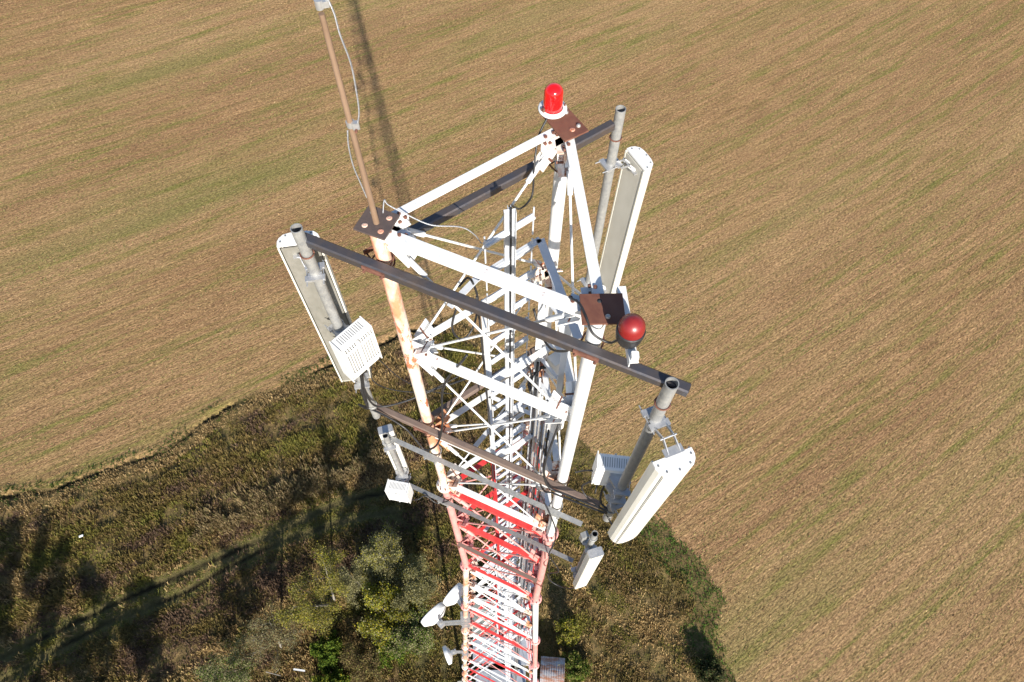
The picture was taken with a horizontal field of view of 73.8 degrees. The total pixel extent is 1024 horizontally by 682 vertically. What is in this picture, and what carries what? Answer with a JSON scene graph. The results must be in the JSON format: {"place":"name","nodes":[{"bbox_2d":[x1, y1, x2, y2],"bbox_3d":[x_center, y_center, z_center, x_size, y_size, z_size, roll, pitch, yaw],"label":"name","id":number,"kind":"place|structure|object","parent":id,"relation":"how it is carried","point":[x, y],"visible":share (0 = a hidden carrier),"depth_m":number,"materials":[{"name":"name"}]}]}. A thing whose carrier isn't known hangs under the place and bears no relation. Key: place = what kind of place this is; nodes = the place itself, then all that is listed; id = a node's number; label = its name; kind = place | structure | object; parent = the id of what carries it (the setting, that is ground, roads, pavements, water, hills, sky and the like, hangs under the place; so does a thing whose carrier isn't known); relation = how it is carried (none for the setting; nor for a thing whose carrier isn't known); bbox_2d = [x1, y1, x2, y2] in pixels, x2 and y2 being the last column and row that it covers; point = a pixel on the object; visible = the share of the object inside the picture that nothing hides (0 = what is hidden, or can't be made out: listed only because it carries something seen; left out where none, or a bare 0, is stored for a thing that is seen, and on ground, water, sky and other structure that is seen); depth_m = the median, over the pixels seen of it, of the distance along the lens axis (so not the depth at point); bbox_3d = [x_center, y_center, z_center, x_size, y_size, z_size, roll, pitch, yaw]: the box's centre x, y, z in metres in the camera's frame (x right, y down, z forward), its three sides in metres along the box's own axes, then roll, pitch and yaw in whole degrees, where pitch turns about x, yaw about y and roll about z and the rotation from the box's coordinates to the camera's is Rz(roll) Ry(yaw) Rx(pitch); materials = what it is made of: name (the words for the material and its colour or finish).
{"place":"outdoors","nodes":[
{"label":"outdoors","id":0,"kind":"place"},
{"bbox_2d":[0,476,461,681],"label":"dirt track","id":1,"kind":"structure","parent":0,"point":[224,556],"depth_m":71.73,"materials":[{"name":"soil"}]},
{"bbox_2d":[0,315,735,681],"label":"meadow","id":2,"kind":"structure","parent":0,"point":[658,663],"depth_m":72.67,"materials":[{"name":"plant"}]},
{"bbox_2d":[192,632,260,681],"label":"tree","id":3,"kind":"object","parent":2,"relation":"on","point":[209,671],"visible":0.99,"depth_m":63.17,"materials":[{"name":"green plant"}]},
{"bbox_2d":[235,599,308,672],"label":"tree","id":4,"kind":"object","parent":2,"relation":"on","point":[270,635],"visible":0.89,"depth_m":62.77,"materials":[{"name":"green plant"}]},
{"bbox_2d":[179,420,419,545],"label":"dry reed grass","id":5,"kind":"structure","parent":2,"relation":"on","point":[280,496],"depth_m":75.65,"materials":[{"name":"brown plant"}]},
{"bbox_2d":[270,541,351,643],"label":"tree","id":6,"kind":"object","parent":2,"relation":"on","point":[308,615],"visible":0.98,"depth_m":64.27,"materials":[{"name":"green plant"}]},
{"bbox_2d":[309,628,342,672],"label":"bush","id":7,"kind":"object","parent":2,"relation":"on","point":[327,653],"visible":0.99,"depth_m":66.06,"materials":[{"name":"green plant"}]},
{"bbox_2d":[309,666,351,681],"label":"bush","id":8,"kind":"object","parent":2,"relation":"on","point":[336,674],"visible":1,"depth_m":65.48,"materials":[{"name":"green plant"}]},
{"bbox_2d":[336,557,366,609],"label":"tree","id":9,"kind":"object","parent":2,"relation":"on","point":[356,579],"visible":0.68,"depth_m":66.91,"materials":[{"name":"green plant"}]},
{"bbox_2d":[337,634,389,681],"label":"bush","id":10,"kind":"object","parent":2,"relation":"on","point":[363,665],"visible":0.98,"depth_m":64.63,"materials":[{"name":"green plant"}]},
{"bbox_2d":[350,521,408,588],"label":"tree","id":11,"kind":"object","parent":2,"relation":"on","point":[376,555],"visible":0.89,"depth_m":66.45,"materials":[{"name":"green plant"}]},
{"bbox_2d":[365,635,406,670],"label":"bush","id":12,"kind":"object","parent":2,"relation":"on","point":[385,658],"visible":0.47,"depth_m":65.89,"materials":[{"name":"green plant"}]},
{"bbox_2d":[353,578,421,653],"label":"tree","id":13,"kind":"object","parent":2,"relation":"on","point":[379,626],"visible":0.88,"depth_m":64.51,"materials":[{"name":"green plant"}]},
{"bbox_2d":[383,604,436,660],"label":"tree","id":14,"kind":"object","parent":2,"relation":"on","point":[410,637],"visible":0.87,"depth_m":63.99,"materials":[{"name":"green plant"}]},
{"bbox_2d":[380,551,444,614],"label":"tree","id":15,"kind":"object","parent":2,"relation":"on","point":[417,588],"visible":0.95,"depth_m":65.77,"materials":[{"name":"green plant"}]},
{"bbox_2d":[472,599,502,636],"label":"equipment shelter","id":16,"kind":"object","parent":2,"relation":"on","point":[475,617],"visible":0.05,"depth_m":67.44,"materials":[{"name":"white metal"}]},
{"bbox_2d":[473,637,504,664],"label":"equipment shelter","id":17,"kind":"object","parent":2,"relation":"on","point":[480,650],"visible":0.38,"depth_m":66.10,"materials":[{"name":"metal"}]},
{"bbox_2d":[476,669,525,681],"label":"equipment shelter","id":18,"kind":"object","parent":2,"relation":"on","point":[519,678],"visible":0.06,"depth_m":65.05,"materials":[{"name":"metal"}]},
{"bbox_2d":[511,636,528,665],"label":"equipment shelter","id":19,"kind":"object","parent":2,"relation":"on","point":[522,653],"visible":0.24,"depth_m":66.17,"materials":[{"name":"metal"}]},
{"bbox_2d":[540,656,564,681],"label":"metal shed","id":20,"kind":"structure","parent":2,"relation":"on","point":[552,669],"depth_m":65.63,"materials":[{"name":"metal"}]},
{"bbox_2d":[554,616,581,647],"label":"bush","id":21,"kind":"object","parent":2,"relation":"on","point":[569,630],"visible":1,"depth_m":67.23,"materials":[{"name":"green plant"}]},
{"bbox_2d":[558,650,593,681],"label":"bush","id":22,"kind":"object","parent":2,"relation":"on","point":[580,670],"visible":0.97,"depth_m":66.00,"materials":[{"name":"green plant"}]},
{"bbox_2d":[693,649,727,681],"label":"bush","id":23,"kind":"object","parent":2,"relation":"on","point":[711,668],"visible":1,"depth_m":66.29,"materials":[{"name":"green plant"}]},
{"bbox_2d":[0,0,1023,681],"bbox_3d":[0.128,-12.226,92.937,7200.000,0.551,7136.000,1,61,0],"label":"stubble field","id":24,"kind":"structure","parent":0,"point":[886,564],"depth_m":93.39,"materials":[{"name":"beige plant"}]},
{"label":"foundation block","id":25,"kind":"object","parent":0,"visible":0},
{"bbox_2d":[353,107,624,681],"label":"lattice tower","id":26,"kind":"structure","parent":25,"relation":"on","point":[392,232],"depth_m":6.74,"materials":[{"name":"white metal"}]},
{"bbox_2d":[290,223,379,418],"bbox_3d":[-1.690,0.030,6.944,0.127,3.730,0.127,1,61,0],"label":"antenna pipe","id":27,"kind":"object","parent":26,"relation":"attached to","point":[306,254],"visible":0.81,"depth_m":5.97,"materials":[{"name":"metal"}]},
{"bbox_2d":[277,231,371,392],"bbox_3d":[-1.805,-0.085,6.915,0.367,2.662,0.495,-10,61,-6],"label":"panel antenna","id":28,"kind":"object","parent":27,"relation":"attached to","point":[303,279],"visible":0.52,"depth_m":6.41,"materials":[{"name":"plastic"}]},
{"bbox_2d":[324,316,382,381],"bbox_3d":[-1.631,0.030,6.835,0.435,0.720,0.392,39,67,19],"label":"radio unit","id":29,"kind":"object","parent":27,"relation":"attached to","point":[355,348],"visible":0.98,"depth_m":6.62,"materials":[{"name":"metal"}]},
{"bbox_2d":[370,365,458,392],"bbox_3d":[-1.065,0.361,7.581,0.962,0.924,0.058,-11,61,-6],"label":"black cable","id":30,"kind":"object","parent":29,"relation":"hanging from","point":[405,391],"visible":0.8,"depth_m":7.82,"materials":[{"name":"black rubber"}]},
{"bbox_2d":[378,359,453,393],"bbox_3d":[-1.080,0.393,7.697,0.764,1.177,0.039,-7,61,-4],"label":"black cable","id":31,"kind":"object","parent":29,"relation":"hanging from","point":[410,383],"visible":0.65,"depth_m":7.75,"materials":[{"name":"black rubber"}]},
{"bbox_2d":[360,374,504,407],"bbox_3d":[-0.867,0.516,8.150,1.706,2.065,0.159,-18,62,-10],"label":"black cable","id":32,"kind":"object","parent":29,"relation":"attached to","point":[368,398],"visible":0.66,"depth_m":8.12,"materials":[{"name":"black rubber"}]},
{"bbox_2d":[314,0,379,224],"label":"lightning rod","id":33,"kind":"object","parent":26,"relation":"on","point":[353,126],"visible":1,"depth_m":4.12,"materials":[{"name":"brown metal"}]},
{"bbox_2d":[325,0,359,122],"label":"earthing wire","id":34,"kind":"object","parent":33,"relation":"on","point":[343,43],"visible":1,"depth_m":3.78,"materials":[{"name":"white metal"}]},
{"bbox_2d":[347,130,366,197],"bbox_3d":[-1.032,-1.155,4.517,0.044,0.636,0.019,-15,62,-9],"label":"earthing wire","id":35,"kind":"object","parent":33,"relation":"attached to","point":[353,163],"visible":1,"depth_m":4.47,"materials":[{"name":"white metal"}]},
{"bbox_2d":[358,354,467,450],"bbox_3d":[-1.170,0.654,7.537,1.511,2.519,0.213,13,62,7],"label":"black cable","id":36,"kind":"object","parent":26,"relation":"hanging from","point":[366,407],"visible":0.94,"depth_m":7.93,"materials":[{"name":"black rubber"}]},
{"bbox_2d":[382,199,481,243],"bbox_3d":[-0.604,-0.878,5.228,0.722,0.487,0.093,2,61,1],"label":"earthing wire","id":37,"kind":"object","parent":26,"relation":"attached to","point":[384,200],"visible":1,"depth_m":5.14,"materials":[{"name":"grey metal"}]},
{"bbox_2d":[421,602,469,628],"bbox_3d":[-2.419,10.032,24.965,1.792,1.040,0.888,1,61,0],"label":"microwave dish","id":38,"kind":"object","parent":26,"relation":"attached to","point":[433,615],"visible":0.98,"depth_m":24.62,"materials":[{"name":"metal"}]},
{"bbox_2d":[442,645,468,664],"bbox_3d":[-2.877,15.876,34.465,1.314,1.090,0.894,1,61,0],"label":"microwave dish","id":39,"kind":"object","parent":26,"relation":"attached to","point":[448,653],"visible":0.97,"depth_m":34.20,"materials":[{"name":"metal"}]},
{"bbox_2d":[443,583,470,623],"bbox_3d":[-1.734,9.221,23.933,1.202,1.000,0.904,40,68,19],"label":"microwave dish","id":40,"kind":"object","parent":26,"relation":"attached to","point":[454,595],"visible":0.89,"depth_m":23.75,"materials":[{"name":"metal"}]},
{"bbox_2d":[451,277,478,339],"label":"black cable","id":41,"kind":"object","parent":26,"relation":"hanging from","point":[455,310],"visible":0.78,"depth_m":5.86,"materials":[{"name":"black rubber"}]},
{"bbox_2d":[415,346,548,434],"bbox_3d":[-0.132,0.476,8.920,2.618,0.084,0.274,-32,66,-17],"label":"support boom","id":42,"kind":"object","parent":26,"relation":"attached to","point":[468,392],"visible":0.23,"depth_m":8.76,"materials":[{"name":"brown metal"}]},
{"bbox_2d":[391,436,582,526],"bbox_3d":[-0.352,1.802,9.095,2.810,0.068,0.262,22,63,11],"label":"support boom","id":43,"kind":"object","parent":26,"relation":"attached to","point":[557,514],"visible":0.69,"depth_m":9.02,"materials":[{"name":"metal"}]},
{"bbox_2d":[382,433,405,481],"bbox_3d":[-1.680,1.885,10.151,0.111,2.620,0.111,1,61,0],"label":"antenna pipe","id":44,"kind":"object","parent":43,"relation":"attached to","point":[388,443],"visible":0.57,"depth_m":9.59,"materials":[{"name":"metal"}]},
{"bbox_2d":[377,424,408,480],"bbox_3d":[-1.683,1.704,9.912,0.200,1.714,0.342,-15,62,-9],"label":"antenna","id":45,"kind":"object","parent":44,"relation":"attached to","point":[389,429],"visible":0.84,"depth_m":9.74,"materials":[{"name":"plastic"}]},
{"bbox_2d":[385,468,413,503],"bbox_3d":[-1.704,2.215,10.551,0.342,0.540,0.451,9,61,5],"label":"radio unit","id":46,"kind":"object","parent":44,"relation":"attached to","point":[400,490],"visible":0.88,"depth_m":10.30,"materials":[{"name":"metal"}]},
{"bbox_2d":[411,495,449,503],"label":"black cable","id":47,"kind":"object","parent":46,"relation":"attached to","point":[430,499],"visible":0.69,"depth_m":11.06,"materials":[{"name":"black rubber"}]},
{"bbox_2d":[536,485,556,571],"bbox_3d":[0.455,2.805,9.831,0.483,3.704,0.033,39,67,19],"label":"black cable","id":48,"kind":"object","parent":43,"relation":"hanging from","point":[553,524],"visible":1,"depth_m":8.99,"materials":[{"name":"black rubber"}]},
{"bbox_2d":[376,403,599,508],"bbox_3d":[-0.349,1.275,8.140,3.038,0.084,0.274,22,63,11],"label":"support boom","id":49,"kind":"object","parent":26,"relation":"attached to","point":[468,447],"visible":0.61,"depth_m":8.07,"materials":[{"name":"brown metal"}]},
{"bbox_2d":[363,120,614,266],"bbox_3d":[-0.089,-1.275,5.821,2.557,0.084,0.274,-32,66,-17],"label":"support boom","id":50,"kind":"object","parent":26,"relation":"attached to","point":[439,217],"visible":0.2,"depth_m":5.79,"materials":[{"name":"metal"}]},
{"bbox_2d":[475,296,502,641],"bbox_3d":[-0.352,6.908,18.933,0.060,30.201,0.220,1,61,0],"label":"thin cable","id":51,"kind":"object","parent":26,"relation":"hanging from","point":[479,319],"visible":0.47,"depth_m":7.41,"materials":[{"name":"black rubber"}]},
{"bbox_2d":[410,483,573,562],"bbox_3d":[-0.349,2.846,10.951,2.920,0.068,0.262,22,63,11],"label":"support boom","id":52,"kind":"object","parent":26,"relation":"attached to","point":[542,547],"visible":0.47,"depth_m":10.87,"materials":[{"name":"metal"}]},
{"bbox_2d":[547,555,573,588],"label":"black cable","id":53,"kind":"object","parent":52,"relation":"hanging from","point":[555,573],"visible":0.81,"depth_m":11.47,"materials":[{"name":"black rubber"}]},
{"bbox_2d":[305,232,690,396],"bbox_3d":[-0.182,-0.288,5.200,3.228,0.089,0.276,22,63,11],"label":"support boom","id":54,"kind":"object","parent":26,"relation":"attached to","point":[573,345],"visible":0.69,"depth_m":5.11,"materials":[{"name":"metal"}]},
{"bbox_2d":[603,377,678,521],"bbox_3d":[1.110,1.173,6.339,0.131,3.600,0.131,1,61,0],"label":"antenna pipe","id":55,"kind":"object","parent":54,"relation":"attached to","point":[662,402],"visible":0.88,"depth_m":5.60,"materials":[{"name":"metal"}]},
{"bbox_2d":[543,423,607,510],"bbox_3d":[0.733,1.437,7.321,0.872,1.190,0.339,33,66,17],"label":"black cable","id":56,"kind":"object","parent":55,"relation":"attached to","point":[605,508],"visible":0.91,"depth_m":7.53,"materials":[{"name":"black rubber"}]},
{"bbox_2d":[591,450,630,507],"bbox_3d":[1.032,1.463,7.058,0.382,0.580,0.456,6,61,3],"label":"radio unit","id":57,"kind":"object","parent":55,"relation":"attached to","point":[608,470],"visible":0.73,"depth_m":6.89,"materials":[{"name":"metal"}]},
{"bbox_2d":[535,472,606,513],"bbox_3d":[0.656,1.697,7.791,0.995,0.964,0.265,27,64,14],"label":"black cable","id":58,"kind":"object","parent":57,"relation":"attached to","point":[579,503],"visible":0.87,"depth_m":7.69,"materials":[{"name":"black rubber"}]},
{"bbox_2d":[575,469,597,493],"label":"black cable","id":59,"kind":"object","parent":57,"relation":"attached to","point":[590,471],"visible":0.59,"depth_m":7.43,"materials":[{"name":"black rubber"}]},
{"bbox_2d":[603,405,694,543],"bbox_3d":[1.166,1.343,6.353,0.340,2.682,0.586,-19,63,-11],"label":"panel antenna","id":60,"kind":"object","parent":55,"relation":"attached to","point":[659,481],"visible":0.87,"depth_m":5.54,"materials":[{"name":"plastic"}]},
{"bbox_2d":[451,536,544,586],"bbox_3d":[-0.272,4.342,13.552,1.986,0.075,0.253,22,63,11],"label":"support boom","id":61,"kind":"object","parent":26,"relation":"attached to","point":[502,564],"visible":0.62,"depth_m":13.49,"materials":[{"name":"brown metal"}]},
{"bbox_2d":[510,367,532,679],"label":"thin cable","id":62,"kind":"object","parent":26,"relation":"hanging from","point":[529,368],"visible":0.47,"depth_m":11.62,"materials":[{"name":"black rubber"}]},
{"bbox_2d":[513,362,549,681],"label":"feeder cables","id":63,"kind":"object","parent":26,"relation":"attached to","point":[527,548],"visible":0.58,"depth_m":9.33,"materials":[{"name":"metal"}]},
{"bbox_2d":[509,82,566,209],"bbox_3d":[0.138,-1.493,5.587,0.240,0.847,1.083,24,64,13],"label":"warning light","id":64,"kind":"object","parent":26,"relation":"attached to","point":[552,104],"visible":0.98,"depth_m":5.53,"materials":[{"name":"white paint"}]},
{"bbox_2d":[528,365,563,400],"bbox_3d":[0.363,0.463,7.301,0.396,0.279,0.358,1,61,0],"label":"cable coil","id":65,"kind":"object","parent":26,"relation":"hanging from","point":[531,377],"visible":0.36,"depth_m":7.24,"materials":[{"name":"black rubber"}]},
{"bbox_2d":[532,308,567,352],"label":"black cable","id":66,"kind":"object","parent":26,"relation":"hanging from","point":[546,343],"visible":0.6,"depth_m":5.76,"materials":[{"name":"black rubber"}]},
{"bbox_2d":[546,352,560,378],"bbox_3d":[0.457,0.252,7.045,0.160,0.357,0.140,-32,66,-17],"label":"junction box","id":67,"kind":"object","parent":26,"relation":"attached to","point":[553,360],"visible":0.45,"depth_m":6.90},
{"bbox_2d":[547,420,564,433],"bbox_3d":[0.490,0.902,7.593,0.150,0.408,0.120,-32,66,-17],"label":"junction box","id":68,"kind":"object","parent":26,"relation":"attached to","point":[551,428],"visible":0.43,"depth_m":7.60,"materials":[{"name":"white plastic"}]},
{"bbox_2d":[571,324,583,336],"bbox_3d":[0.601,-0.109,6.561,0.100,0.257,0.160,-26,64,-14],"label":"junction box","id":69,"kind":"object","parent":26,"relation":"attached to","point":[581,327],"visible":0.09,"depth_m":6.43,"materials":[{"name":"white metal"}]},
{"bbox_2d":[579,530,588,542],"bbox_3d":[0.938,2.559,8.910,0.100,0.277,0.080,-21,63,-11],"label":"junction box","id":70,"kind":"object","parent":26,"relation":"attached to","point":[583,536],"visible":0.93,"depth_m":8.80,"materials":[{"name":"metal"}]},
{"bbox_2d":[574,530,597,574],"bbox_3d":[1.016,3.009,9.550,0.111,2.600,0.111,1,61,0],"label":"antenna pipe","id":71,"kind":"object","parent":26,"relation":"attached to","point":[593,535],"visible":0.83,"depth_m":8.77,"materials":[{"name":"metal"}]},
{"bbox_2d":[570,539,603,588],"bbox_3d":[1.033,3.168,9.769,0.200,2.264,0.332,-15,62,-9],"label":"antenna","id":72,"kind":"object","parent":71,"relation":"attached to","point":[590,563],"visible":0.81,"depth_m":9.24,"materials":[{"name":"plastic"}]},
{"bbox_2d":[585,105,625,283],"bbox_3d":[0.985,-1.219,7.846,0.129,3.700,0.129,1,61,0],"label":"antenna pipe","id":73,"kind":"object","parent":26,"relation":"attached to","point":[615,136],"visible":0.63,"depth_m":6.97,"materials":[{"name":"metal"}]},
{"bbox_2d":[577,146,652,292],"bbox_3d":[1.102,-1.155,7.845,0.553,2.612,0.360,1,61,0],"label":"panel antenna","id":74,"kind":"object","parent":73,"relation":"attached to","point":[635,165],"visible":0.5,"depth_m":7.34,"materials":[{"name":"plastic"}]},
{"bbox_2d":[569,286,645,366],"bbox_3d":[0.677,-0.151,4.565,0.421,0.354,0.613,-13,62,-8],"label":"warning light","id":75,"kind":"object","parent":26,"relation":"attached to","point":[630,331],"visible":1,"depth_m":4.44,"materials":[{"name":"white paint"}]}
]}

